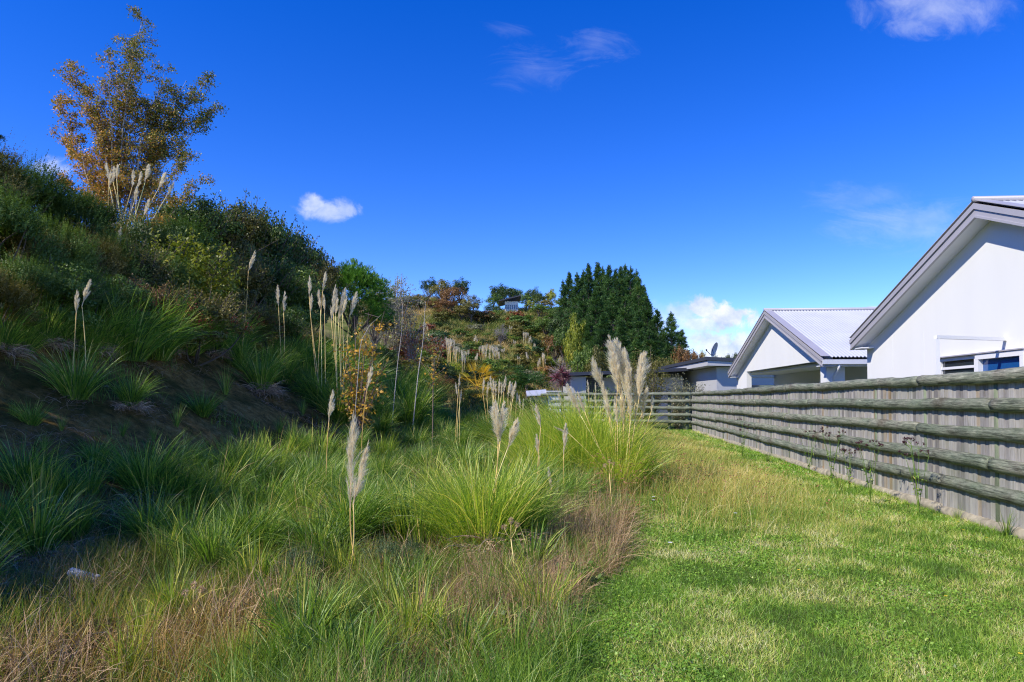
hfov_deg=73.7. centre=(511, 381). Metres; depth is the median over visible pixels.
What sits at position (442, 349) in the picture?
thin shrub
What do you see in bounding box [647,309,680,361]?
pine tree
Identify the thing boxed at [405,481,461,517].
tussock
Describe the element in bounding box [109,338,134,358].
tussock
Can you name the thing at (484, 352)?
pampas grass
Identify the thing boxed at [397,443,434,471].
tussock
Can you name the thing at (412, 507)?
tussock
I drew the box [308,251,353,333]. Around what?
leafy shrub
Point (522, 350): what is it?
hill shrub
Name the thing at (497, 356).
pampas grass
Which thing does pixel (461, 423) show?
tussock
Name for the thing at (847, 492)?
lawn grass
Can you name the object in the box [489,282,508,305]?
round tree
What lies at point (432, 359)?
hill shrub
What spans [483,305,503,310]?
round tree
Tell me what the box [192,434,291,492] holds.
tussock
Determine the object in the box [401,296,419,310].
round tree
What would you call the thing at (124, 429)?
tussock
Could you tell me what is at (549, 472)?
pampas grass
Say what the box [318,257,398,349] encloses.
round pine
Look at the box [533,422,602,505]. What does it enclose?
pampas grass
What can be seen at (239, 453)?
tussock
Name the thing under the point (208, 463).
tussock
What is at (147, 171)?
pampas grass
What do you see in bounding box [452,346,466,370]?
pampas grass
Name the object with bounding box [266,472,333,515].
tussock
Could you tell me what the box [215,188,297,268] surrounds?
leafy shrub
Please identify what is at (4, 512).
tussock
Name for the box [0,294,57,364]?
tussock
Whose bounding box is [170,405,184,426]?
tussock
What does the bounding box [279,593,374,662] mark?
tussock
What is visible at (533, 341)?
hill shrub
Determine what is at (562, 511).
tussock
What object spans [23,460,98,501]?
tussock
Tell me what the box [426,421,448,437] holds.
tussock
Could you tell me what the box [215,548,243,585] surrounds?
tussock
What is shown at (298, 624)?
tussock
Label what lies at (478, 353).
hill shrub
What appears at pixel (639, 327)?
pine tree
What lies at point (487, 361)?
hill shrub
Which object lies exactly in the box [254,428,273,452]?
tussock
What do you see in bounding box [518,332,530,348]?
pampas grass
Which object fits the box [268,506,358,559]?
tussock
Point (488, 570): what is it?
tussock
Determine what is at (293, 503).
tussock
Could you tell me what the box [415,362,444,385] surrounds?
tussock
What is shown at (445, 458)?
tussock
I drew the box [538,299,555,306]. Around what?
round tree
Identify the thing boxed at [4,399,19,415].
tussock
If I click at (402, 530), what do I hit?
tussock
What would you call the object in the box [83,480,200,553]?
tussock
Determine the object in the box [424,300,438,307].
round tree
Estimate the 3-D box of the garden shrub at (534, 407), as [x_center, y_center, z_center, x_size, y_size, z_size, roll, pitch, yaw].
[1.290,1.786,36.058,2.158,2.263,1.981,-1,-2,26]
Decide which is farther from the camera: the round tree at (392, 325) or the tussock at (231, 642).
the round tree at (392, 325)
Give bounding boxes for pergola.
[933,335,1006,374]
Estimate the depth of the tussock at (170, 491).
8.05 m
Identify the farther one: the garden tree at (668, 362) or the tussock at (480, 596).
the garden tree at (668, 362)
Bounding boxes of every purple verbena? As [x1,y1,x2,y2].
[737,419,751,455]
[798,430,816,470]
[819,425,845,482]
[839,448,855,488]
[854,438,885,503]
[898,437,928,514]
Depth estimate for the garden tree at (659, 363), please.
57.86 m
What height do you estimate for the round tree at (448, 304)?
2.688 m
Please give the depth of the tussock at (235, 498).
8.55 m
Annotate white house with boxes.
[728,307,875,388]
[849,195,1023,378]
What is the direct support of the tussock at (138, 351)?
on the ground at (22, 379)
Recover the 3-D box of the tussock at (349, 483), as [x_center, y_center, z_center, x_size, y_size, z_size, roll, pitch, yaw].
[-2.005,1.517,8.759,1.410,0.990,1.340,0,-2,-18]
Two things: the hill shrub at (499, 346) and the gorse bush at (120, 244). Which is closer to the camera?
the gorse bush at (120, 244)
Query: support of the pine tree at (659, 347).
on the ground at (22, 379)
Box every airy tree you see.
[358,277,395,345]
[370,276,427,360]
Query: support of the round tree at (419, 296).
on the ground at (22, 379)
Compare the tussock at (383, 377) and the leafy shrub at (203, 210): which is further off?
the tussock at (383, 377)
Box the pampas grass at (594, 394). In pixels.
[584,380,606,432]
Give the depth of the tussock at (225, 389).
14.25 m
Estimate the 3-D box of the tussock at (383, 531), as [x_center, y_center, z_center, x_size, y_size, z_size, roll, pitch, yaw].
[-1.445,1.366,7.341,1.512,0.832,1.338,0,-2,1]
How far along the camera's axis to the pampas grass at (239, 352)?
17.35 m
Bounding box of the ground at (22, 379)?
[0,263,1023,681]
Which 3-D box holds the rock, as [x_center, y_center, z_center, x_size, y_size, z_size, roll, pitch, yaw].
[-3.583,1.635,5.730,0.307,0.134,0.092,0,-2,16]
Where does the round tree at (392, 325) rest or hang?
on the ground at (22, 379)
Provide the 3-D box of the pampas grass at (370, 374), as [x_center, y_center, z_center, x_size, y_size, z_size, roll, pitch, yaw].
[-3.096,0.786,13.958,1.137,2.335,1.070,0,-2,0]
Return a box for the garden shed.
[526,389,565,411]
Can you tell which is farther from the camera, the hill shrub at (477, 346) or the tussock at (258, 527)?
the hill shrub at (477, 346)
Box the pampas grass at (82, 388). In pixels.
[11,279,128,399]
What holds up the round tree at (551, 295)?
on the ground at (22, 379)
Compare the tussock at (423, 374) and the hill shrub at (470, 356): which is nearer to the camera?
the tussock at (423, 374)
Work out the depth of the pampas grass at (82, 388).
9.70 m
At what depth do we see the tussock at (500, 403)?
46.63 m
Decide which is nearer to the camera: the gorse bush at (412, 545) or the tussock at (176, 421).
the gorse bush at (412, 545)
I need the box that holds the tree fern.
[501,366,550,404]
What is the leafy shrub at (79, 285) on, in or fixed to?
on the ground at (22, 379)
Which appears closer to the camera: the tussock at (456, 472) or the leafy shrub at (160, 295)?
the tussock at (456, 472)
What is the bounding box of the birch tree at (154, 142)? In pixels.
[47,5,228,237]
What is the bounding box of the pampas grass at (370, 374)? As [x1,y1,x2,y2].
[346,364,387,468]
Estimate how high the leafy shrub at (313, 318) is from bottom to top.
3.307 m
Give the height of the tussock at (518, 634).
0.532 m
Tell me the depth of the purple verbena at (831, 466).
12.34 m
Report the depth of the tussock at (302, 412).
16.42 m
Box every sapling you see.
[329,311,396,441]
[354,313,380,422]
[385,289,413,427]
[405,290,442,429]
[418,347,447,444]
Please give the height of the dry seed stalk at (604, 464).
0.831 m
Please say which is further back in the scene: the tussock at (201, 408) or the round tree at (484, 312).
the round tree at (484, 312)
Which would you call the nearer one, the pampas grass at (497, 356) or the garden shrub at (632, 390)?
the garden shrub at (632, 390)
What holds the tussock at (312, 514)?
on the ground at (22, 379)
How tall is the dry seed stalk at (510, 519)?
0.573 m
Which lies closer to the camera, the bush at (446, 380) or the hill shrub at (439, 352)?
the bush at (446, 380)
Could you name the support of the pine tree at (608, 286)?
on the ground at (22, 379)
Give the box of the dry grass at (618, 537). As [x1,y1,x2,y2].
[270,461,661,681]
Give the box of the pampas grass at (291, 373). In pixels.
[249,285,319,383]
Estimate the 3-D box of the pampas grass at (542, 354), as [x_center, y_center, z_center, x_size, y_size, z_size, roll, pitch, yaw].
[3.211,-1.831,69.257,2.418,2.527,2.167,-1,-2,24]
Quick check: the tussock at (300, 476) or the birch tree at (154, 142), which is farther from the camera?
the birch tree at (154, 142)
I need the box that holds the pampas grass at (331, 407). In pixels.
[301,390,357,495]
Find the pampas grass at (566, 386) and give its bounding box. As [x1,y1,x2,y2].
[557,384,578,404]
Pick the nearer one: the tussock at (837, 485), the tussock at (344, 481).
the tussock at (344, 481)
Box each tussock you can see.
[0,291,89,356]
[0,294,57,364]
[0,429,82,488]
[0,438,98,504]
[0,474,112,578]
[0,475,75,569]
[0,521,41,600]
[2,395,58,425]
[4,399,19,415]
[5,319,64,353]
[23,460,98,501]
[27,300,106,357]
[27,487,116,553]
[35,432,50,449]
[45,447,128,494]
[54,301,141,361]
[55,293,161,355]
[56,412,67,430]
[57,320,128,359]
[63,321,116,344]
[70,434,120,464]
[76,278,205,361]
[76,428,207,508]
[82,442,156,484]
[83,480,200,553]
[84,613,163,678]
[86,444,199,508]
[100,367,164,413]
[102,587,177,643]
[108,461,217,515]
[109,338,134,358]
[112,484,240,546]
[115,455,169,495]
[115,554,229,621]
[116,449,228,508]
[117,417,130,436]
[124,282,225,360]
[131,514,185,564]
[134,430,217,475]
[135,495,193,538]
[141,512,237,565]
[143,499,277,570]
[149,428,158,441]
[152,472,244,523]
[153,530,204,584]
[159,464,223,516]
[163,323,191,357]
[166,482,292,542]
[168,445,225,470]
[170,385,229,417]
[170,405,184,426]
[172,442,261,499]
[173,444,220,464]
[174,436,278,487]
[176,295,244,355]
[176,455,260,497]
[181,493,308,562]
[182,517,233,558]
[184,430,261,467]
[184,462,274,518]
[189,614,263,675]
[190,452,224,471]
[192,430,297,477]
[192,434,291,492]
[196,567,237,605]
[202,525,293,586]
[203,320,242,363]
[206,441,270,464]
[209,368,236,394]
[209,472,257,500]
[210,307,281,349]
[211,483,298,527]
[214,476,295,514]
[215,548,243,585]
[217,493,303,556]
[219,427,278,457]
[222,342,297,402]
[222,459,336,510]
[225,463,309,510]
[231,421,241,434]
[233,614,315,674]
[237,567,357,648]
[241,564,299,635]
[247,430,304,466]
[248,452,294,485]
[249,335,310,366]
[253,326,369,385]
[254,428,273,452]
[257,327,335,372]
[258,445,319,478]
[259,438,302,463]
[259,472,333,515]
[260,498,386,562]
[261,457,319,486]
[264,444,346,490]
[264,484,345,542]
[264,505,336,554]
[265,415,286,432]
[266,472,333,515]
[266,548,319,598]
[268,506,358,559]
[273,547,331,603]
[273,572,358,624]
[274,426,319,457]
[277,596,340,650]
[279,567,374,635]
[279,583,425,680]
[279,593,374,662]
[280,416,301,438]
[283,449,320,469]
[284,446,388,497]
[284,466,418,550]
[284,481,406,553]
[292,444,348,474]
[294,457,383,500]
[295,394,308,414]
[295,418,347,462]
[297,425,318,448]
[297,468,378,519]
[306,468,390,514]
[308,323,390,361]
[308,332,387,387]
[311,433,345,451]
[316,529,373,576]
[317,452,353,470]
[318,573,462,649]
[320,441,372,467]
[322,373,392,401]
[324,344,400,390]
[326,479,436,545]
[327,606,411,653]
[330,437,358,459]
[334,420,371,438]
[336,423,374,454]
[337,547,370,578]
[338,617,387,656]
[341,460,418,501]
[341,561,431,614]
[342,450,410,476]
[344,559,474,654]
[351,537,406,590]
[353,345,405,390]
[359,461,457,551]
[360,617,445,673]
[362,448,406,483]
[364,471,432,509]
[365,389,399,416]
[368,406,405,435]
[369,434,399,460]
[373,539,453,594]
[374,363,439,409]
[374,439,404,456]
[381,434,405,448]
[382,375,455,426]
[382,395,407,421]
[385,360,434,391]
[385,484,425,526]
[388,454,419,485]
[397,422,440,446]
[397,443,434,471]
[398,588,514,673]
[398,593,478,661]
[401,591,502,652]
[402,447,463,483]
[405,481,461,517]
[410,374,464,406]
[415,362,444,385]
[415,450,515,498]
[416,457,465,493]
[417,439,452,464]
[419,613,506,671]
[421,398,441,414]
[422,411,445,430]
[425,404,457,420]
[425,420,461,443]
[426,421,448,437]
[429,449,470,465]
[431,429,491,479]
[436,444,518,487]
[450,397,470,408]
[451,418,470,430]
[451,590,520,653]
[453,411,476,423]
[453,439,484,453]
[458,561,506,620]
[460,443,501,475]
[474,547,535,585]
[476,398,494,410]
[477,551,596,617]
[487,518,553,552]
[488,395,509,409]
[488,515,570,575]
[490,441,589,491]
[491,589,551,671]
[513,464,612,507]
[524,441,588,476]
[526,483,593,530]
[536,462,623,507]
[554,531,595,552]
[572,518,614,536]
[764,449,773,462]
[828,471,847,489]
[951,504,964,519]
[996,510,1020,537]
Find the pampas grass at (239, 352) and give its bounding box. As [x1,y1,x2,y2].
[217,252,274,370]
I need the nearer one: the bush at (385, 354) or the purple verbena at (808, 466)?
the purple verbena at (808, 466)
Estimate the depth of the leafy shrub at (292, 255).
30.97 m
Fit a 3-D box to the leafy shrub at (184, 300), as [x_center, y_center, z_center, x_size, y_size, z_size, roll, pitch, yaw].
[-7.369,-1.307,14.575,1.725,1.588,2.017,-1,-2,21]
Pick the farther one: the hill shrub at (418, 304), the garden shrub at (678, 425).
the hill shrub at (418, 304)
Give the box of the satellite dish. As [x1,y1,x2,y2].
[706,342,717,356]
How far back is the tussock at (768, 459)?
16.78 m
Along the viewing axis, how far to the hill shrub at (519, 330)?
80.60 m
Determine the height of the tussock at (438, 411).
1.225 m
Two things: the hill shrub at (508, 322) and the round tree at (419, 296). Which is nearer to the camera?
the hill shrub at (508, 322)
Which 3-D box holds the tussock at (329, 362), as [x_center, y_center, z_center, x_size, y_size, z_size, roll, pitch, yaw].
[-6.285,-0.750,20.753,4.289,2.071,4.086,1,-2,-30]
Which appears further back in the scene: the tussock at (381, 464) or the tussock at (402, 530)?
the tussock at (381, 464)
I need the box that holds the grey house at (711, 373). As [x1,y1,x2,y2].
[555,357,773,419]
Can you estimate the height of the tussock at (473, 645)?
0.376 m
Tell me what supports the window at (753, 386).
in the white house at (785, 346)
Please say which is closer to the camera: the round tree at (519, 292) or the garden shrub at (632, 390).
the garden shrub at (632, 390)
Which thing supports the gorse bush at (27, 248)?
on the ground at (22, 379)
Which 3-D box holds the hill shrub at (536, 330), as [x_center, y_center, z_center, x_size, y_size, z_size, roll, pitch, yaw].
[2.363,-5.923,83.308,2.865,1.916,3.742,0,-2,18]
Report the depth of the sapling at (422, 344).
24.03 m
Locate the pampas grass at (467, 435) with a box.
[431,376,488,449]
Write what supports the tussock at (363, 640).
on the ground at (22, 379)
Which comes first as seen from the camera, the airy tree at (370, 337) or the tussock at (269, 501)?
the tussock at (269, 501)
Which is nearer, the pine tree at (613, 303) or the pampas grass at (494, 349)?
the pampas grass at (494, 349)
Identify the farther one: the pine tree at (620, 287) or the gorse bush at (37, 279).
the pine tree at (620, 287)
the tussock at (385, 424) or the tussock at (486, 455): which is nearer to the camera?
the tussock at (486, 455)
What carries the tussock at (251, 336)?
on the ground at (22, 379)
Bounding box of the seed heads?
[586,424,851,531]
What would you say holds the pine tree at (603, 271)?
on the ground at (22, 379)
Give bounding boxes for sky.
[0,0,1023,359]
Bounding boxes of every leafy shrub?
[0,251,114,330]
[67,271,155,325]
[100,273,186,328]
[103,232,184,293]
[135,283,216,341]
[139,224,247,301]
[146,182,247,258]
[151,277,255,365]
[178,197,282,259]
[201,303,244,331]
[204,242,276,308]
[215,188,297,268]
[220,244,308,318]
[227,292,287,347]
[237,257,327,328]
[245,300,315,354]
[248,210,316,281]
[262,319,322,354]
[276,280,337,331]
[282,221,333,315]
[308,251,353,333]
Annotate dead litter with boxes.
[0,311,474,637]
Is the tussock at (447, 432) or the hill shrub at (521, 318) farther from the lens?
the hill shrub at (521, 318)
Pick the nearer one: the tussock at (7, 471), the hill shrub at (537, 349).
the tussock at (7, 471)
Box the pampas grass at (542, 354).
[541,353,552,374]
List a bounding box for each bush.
[0,127,40,214]
[0,136,81,225]
[0,172,84,271]
[0,218,77,267]
[0,233,75,329]
[0,260,51,326]
[1,201,120,283]
[7,185,94,227]
[23,251,142,333]
[31,175,133,245]
[31,209,138,278]
[60,218,153,286]
[75,219,139,250]
[107,199,249,288]
[126,240,207,289]
[195,244,249,296]
[253,592,294,626]
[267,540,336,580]
[358,530,413,573]
[362,348,400,372]
[387,343,410,362]
[392,533,430,571]
[428,373,456,394]
[441,364,464,384]
[452,383,474,400]
[460,388,486,405]
[506,383,537,404]
[515,397,551,416]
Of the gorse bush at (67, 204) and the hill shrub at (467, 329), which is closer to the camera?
the gorse bush at (67, 204)
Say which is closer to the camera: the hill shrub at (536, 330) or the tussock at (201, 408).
the tussock at (201, 408)
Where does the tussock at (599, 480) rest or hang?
on the ground at (22, 379)
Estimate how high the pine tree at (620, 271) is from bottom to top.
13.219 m
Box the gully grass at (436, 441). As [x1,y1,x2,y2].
[175,406,652,528]
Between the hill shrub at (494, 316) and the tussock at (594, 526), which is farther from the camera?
the hill shrub at (494, 316)
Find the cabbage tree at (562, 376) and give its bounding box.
[549,364,572,392]
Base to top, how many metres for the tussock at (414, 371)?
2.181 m
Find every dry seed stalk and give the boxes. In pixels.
[182,581,205,617]
[501,518,518,566]
[603,459,614,497]
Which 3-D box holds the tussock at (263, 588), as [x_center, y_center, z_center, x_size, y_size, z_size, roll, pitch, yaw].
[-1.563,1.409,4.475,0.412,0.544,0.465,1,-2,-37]
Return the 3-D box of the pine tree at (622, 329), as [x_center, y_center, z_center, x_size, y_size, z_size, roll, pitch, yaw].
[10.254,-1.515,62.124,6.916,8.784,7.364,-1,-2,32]
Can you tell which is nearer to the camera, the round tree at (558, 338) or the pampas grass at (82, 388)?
the pampas grass at (82, 388)
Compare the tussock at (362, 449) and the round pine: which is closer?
the tussock at (362, 449)
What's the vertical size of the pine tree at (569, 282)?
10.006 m
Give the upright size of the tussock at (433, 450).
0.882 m
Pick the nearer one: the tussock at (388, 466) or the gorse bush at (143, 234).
the tussock at (388, 466)
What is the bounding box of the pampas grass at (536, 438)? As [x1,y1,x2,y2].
[509,404,586,500]
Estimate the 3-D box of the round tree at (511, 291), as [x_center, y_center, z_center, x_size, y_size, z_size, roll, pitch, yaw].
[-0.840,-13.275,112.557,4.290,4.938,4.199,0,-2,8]
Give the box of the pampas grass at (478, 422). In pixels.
[455,376,511,445]
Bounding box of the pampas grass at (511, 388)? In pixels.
[467,375,526,449]
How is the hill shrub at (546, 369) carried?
on the ground at (22, 379)
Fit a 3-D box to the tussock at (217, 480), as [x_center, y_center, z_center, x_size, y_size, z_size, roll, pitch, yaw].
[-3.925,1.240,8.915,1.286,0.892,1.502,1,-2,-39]
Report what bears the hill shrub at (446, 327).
on the ground at (22, 379)
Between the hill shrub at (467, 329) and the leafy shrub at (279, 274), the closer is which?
the leafy shrub at (279, 274)
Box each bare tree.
[490,325,508,344]
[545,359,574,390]
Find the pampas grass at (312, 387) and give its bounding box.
[281,273,359,407]
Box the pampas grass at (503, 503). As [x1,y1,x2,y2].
[369,400,602,562]
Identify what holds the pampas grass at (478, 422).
on the ground at (22, 379)
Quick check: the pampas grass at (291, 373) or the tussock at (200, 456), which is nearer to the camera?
the tussock at (200, 456)
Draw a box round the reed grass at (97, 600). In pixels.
[0,471,499,681]
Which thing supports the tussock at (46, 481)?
on the ground at (22, 379)
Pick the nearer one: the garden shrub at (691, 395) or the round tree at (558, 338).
the garden shrub at (691, 395)
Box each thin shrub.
[390,310,445,368]
[423,334,452,358]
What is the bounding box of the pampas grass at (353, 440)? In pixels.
[344,410,369,574]
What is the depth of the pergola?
10.37 m
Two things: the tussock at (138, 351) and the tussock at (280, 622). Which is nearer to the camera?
the tussock at (280, 622)
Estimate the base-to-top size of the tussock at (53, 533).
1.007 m
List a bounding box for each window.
[752,385,773,387]
[940,355,974,373]
[975,349,1023,371]
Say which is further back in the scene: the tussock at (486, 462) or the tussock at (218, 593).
the tussock at (486, 462)
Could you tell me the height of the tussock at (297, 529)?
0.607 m
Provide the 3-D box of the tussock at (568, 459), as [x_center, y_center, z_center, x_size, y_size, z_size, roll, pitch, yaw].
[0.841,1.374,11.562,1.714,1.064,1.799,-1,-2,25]
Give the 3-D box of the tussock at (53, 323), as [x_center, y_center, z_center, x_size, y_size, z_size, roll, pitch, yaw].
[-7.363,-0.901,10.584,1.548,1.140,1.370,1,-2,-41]
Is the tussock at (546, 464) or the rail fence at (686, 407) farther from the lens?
the rail fence at (686, 407)
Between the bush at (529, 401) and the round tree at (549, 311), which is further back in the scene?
the round tree at (549, 311)
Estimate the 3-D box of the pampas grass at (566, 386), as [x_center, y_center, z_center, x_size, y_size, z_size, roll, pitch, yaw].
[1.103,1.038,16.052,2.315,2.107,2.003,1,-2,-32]
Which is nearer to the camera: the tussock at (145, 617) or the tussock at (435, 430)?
the tussock at (145, 617)
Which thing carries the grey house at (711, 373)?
on the ground at (22, 379)
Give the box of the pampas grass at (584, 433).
[468,334,691,494]
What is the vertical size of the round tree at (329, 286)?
4.150 m
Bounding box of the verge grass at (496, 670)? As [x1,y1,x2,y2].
[131,470,633,681]
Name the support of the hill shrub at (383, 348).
on the ground at (22, 379)
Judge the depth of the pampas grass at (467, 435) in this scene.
19.83 m
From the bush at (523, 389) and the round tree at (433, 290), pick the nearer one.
the bush at (523, 389)
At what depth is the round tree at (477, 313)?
91.51 m
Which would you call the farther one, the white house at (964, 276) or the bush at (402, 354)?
the bush at (402, 354)
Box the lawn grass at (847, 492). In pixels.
[503,428,1023,681]
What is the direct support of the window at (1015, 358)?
in the white house at (964, 276)
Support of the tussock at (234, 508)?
on the ground at (22, 379)
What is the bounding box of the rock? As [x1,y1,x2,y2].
[67,567,99,580]
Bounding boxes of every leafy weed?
[486,592,548,634]
[554,556,607,590]
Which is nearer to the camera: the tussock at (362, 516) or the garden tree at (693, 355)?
the tussock at (362, 516)
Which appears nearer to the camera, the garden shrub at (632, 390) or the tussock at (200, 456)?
the tussock at (200, 456)
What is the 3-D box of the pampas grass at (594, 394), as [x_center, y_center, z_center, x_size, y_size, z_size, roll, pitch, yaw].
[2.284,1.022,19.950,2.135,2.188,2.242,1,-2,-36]
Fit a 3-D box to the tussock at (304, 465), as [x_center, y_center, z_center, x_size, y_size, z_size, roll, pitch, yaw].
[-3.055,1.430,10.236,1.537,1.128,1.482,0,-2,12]
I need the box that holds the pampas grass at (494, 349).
[485,345,503,373]
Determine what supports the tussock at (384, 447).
on the ground at (22, 379)
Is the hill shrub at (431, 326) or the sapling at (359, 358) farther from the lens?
the hill shrub at (431, 326)
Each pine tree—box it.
[0,134,13,166]
[545,272,575,329]
[546,279,569,330]
[549,272,584,334]
[553,289,590,366]
[561,263,598,328]
[561,268,585,329]
[563,286,614,359]
[565,315,605,370]
[579,311,617,371]
[592,262,605,301]
[596,288,622,344]
[598,264,626,320]
[600,266,605,292]
[602,318,632,375]
[605,268,622,308]
[611,294,644,353]
[616,266,625,307]
[618,265,651,316]
[621,264,628,288]
[627,308,662,358]
[627,334,652,375]
[629,275,655,329]
[631,268,641,296]
[640,294,663,342]
[641,284,651,306]
[642,328,660,368]
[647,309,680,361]
[650,333,671,364]
[659,311,689,363]
[675,329,690,352]
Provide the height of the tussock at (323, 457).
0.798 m
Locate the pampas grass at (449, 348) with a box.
[443,338,460,367]
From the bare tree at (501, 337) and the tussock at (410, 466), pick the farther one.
the bare tree at (501, 337)
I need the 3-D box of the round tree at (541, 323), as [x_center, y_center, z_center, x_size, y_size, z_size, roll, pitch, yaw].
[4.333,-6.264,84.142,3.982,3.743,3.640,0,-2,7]
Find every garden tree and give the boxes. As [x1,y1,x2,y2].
[650,357,667,376]
[664,357,676,376]
[670,346,688,362]
[684,348,702,359]
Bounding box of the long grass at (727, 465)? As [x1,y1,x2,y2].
[600,423,1014,561]
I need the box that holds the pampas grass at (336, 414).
[298,284,379,423]
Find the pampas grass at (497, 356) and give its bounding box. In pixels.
[494,350,503,370]
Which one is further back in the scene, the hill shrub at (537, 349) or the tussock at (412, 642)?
the hill shrub at (537, 349)
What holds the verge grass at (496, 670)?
on the ground at (22, 379)
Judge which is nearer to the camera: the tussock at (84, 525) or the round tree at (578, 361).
the tussock at (84, 525)
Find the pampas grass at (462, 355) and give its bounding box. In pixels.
[457,350,471,379]
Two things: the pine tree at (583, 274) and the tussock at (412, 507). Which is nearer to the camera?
the tussock at (412, 507)
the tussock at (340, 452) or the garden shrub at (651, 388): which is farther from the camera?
the garden shrub at (651, 388)
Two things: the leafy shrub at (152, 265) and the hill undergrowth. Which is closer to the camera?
the leafy shrub at (152, 265)
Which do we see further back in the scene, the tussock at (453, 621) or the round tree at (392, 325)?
the round tree at (392, 325)
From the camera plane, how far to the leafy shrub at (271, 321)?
19.77 m
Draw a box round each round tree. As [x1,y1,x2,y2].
[319,273,339,340]
[360,290,390,345]
[378,299,394,348]
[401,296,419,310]
[413,294,429,307]
[420,276,439,296]
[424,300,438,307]
[426,278,454,306]
[433,298,459,309]
[439,286,466,309]
[450,305,473,320]
[452,276,470,304]
[459,294,482,322]
[467,309,483,320]
[475,310,497,323]
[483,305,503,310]
[484,294,503,306]
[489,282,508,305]
[493,286,517,299]
[508,289,524,298]
[518,293,536,304]
[522,300,534,311]
[524,286,541,304]
[529,304,549,316]
[530,290,548,305]
[531,316,556,334]
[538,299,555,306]
[542,308,558,318]
[542,334,563,367]
[545,317,568,355]
[546,288,556,307]
[549,326,577,367]
[562,332,581,371]
[564,313,586,367]
[568,343,594,376]
[583,345,609,376]
[603,352,618,376]
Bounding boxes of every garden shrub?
[520,394,555,421]
[593,387,618,423]
[617,358,649,426]
[630,340,669,427]
[664,373,693,428]
[687,383,705,427]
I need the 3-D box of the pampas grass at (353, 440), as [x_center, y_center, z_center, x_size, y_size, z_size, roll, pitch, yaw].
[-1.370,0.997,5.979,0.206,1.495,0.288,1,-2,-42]
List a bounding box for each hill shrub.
[369,345,398,361]
[389,358,417,372]
[399,329,418,338]
[399,367,415,378]
[404,301,424,309]
[413,356,446,371]
[418,347,457,361]
[420,323,437,329]
[425,329,448,342]
[425,362,454,375]
[431,322,442,327]
[432,308,451,322]
[432,308,455,316]
[439,325,452,330]
[446,360,459,368]
[449,328,476,336]
[455,337,472,343]
[458,327,471,334]
[458,345,475,349]
[460,350,477,360]
[460,359,482,372]
[462,341,485,350]
[462,364,495,382]
[463,355,482,362]
[464,349,483,357]
[465,324,485,330]
[477,357,509,372]
[478,338,493,344]
[479,312,501,323]
[484,372,502,378]
[490,344,502,351]
[491,333,507,342]
[492,309,505,316]
[499,332,520,339]
[500,359,512,364]
[502,313,536,325]
[504,310,531,322]
[505,320,521,324]
[507,323,524,330]
[507,327,531,337]
[507,344,523,348]
[508,348,530,355]
[510,355,533,367]
[513,364,525,370]
[521,325,543,336]
[523,337,542,347]
[523,369,546,380]
[524,346,544,356]
[531,332,552,350]
[531,356,550,366]
[532,365,554,377]
[542,360,559,366]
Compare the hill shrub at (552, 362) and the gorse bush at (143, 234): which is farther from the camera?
the hill shrub at (552, 362)
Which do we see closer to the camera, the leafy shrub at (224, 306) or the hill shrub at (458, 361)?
the leafy shrub at (224, 306)
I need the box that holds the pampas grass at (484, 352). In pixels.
[479,344,491,367]
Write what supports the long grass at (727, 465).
on the ground at (22, 379)
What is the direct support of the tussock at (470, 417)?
on the ground at (22, 379)
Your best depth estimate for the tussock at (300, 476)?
9.20 m
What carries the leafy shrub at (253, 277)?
on the ground at (22, 379)
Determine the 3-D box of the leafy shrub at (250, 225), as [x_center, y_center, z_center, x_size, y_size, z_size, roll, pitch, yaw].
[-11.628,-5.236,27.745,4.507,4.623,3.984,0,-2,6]
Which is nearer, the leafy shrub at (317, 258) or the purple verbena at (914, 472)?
the purple verbena at (914, 472)
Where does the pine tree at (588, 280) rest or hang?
on the ground at (22, 379)
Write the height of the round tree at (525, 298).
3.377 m
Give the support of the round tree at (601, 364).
on the ground at (22, 379)
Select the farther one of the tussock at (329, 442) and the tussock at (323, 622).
the tussock at (329, 442)
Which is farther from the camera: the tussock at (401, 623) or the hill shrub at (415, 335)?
the hill shrub at (415, 335)
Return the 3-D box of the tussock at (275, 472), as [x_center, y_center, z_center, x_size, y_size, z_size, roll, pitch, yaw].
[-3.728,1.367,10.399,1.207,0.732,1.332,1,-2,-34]
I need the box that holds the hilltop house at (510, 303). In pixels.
[499,295,520,311]
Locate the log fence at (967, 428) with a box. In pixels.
[691,366,1023,540]
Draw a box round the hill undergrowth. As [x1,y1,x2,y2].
[357,295,563,422]
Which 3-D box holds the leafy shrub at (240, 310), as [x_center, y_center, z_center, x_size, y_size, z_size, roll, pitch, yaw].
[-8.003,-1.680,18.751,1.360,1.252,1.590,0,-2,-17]
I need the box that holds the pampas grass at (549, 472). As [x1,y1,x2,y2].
[530,468,591,508]
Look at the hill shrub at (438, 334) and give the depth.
68.90 m
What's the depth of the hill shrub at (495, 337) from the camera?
75.40 m
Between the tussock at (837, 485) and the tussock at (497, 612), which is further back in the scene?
the tussock at (837, 485)
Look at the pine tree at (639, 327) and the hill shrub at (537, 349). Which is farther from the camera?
the hill shrub at (537, 349)
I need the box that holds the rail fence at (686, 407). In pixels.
[541,392,691,429]
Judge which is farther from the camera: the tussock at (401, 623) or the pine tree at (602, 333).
the pine tree at (602, 333)
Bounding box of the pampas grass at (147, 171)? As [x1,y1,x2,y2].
[104,162,174,253]

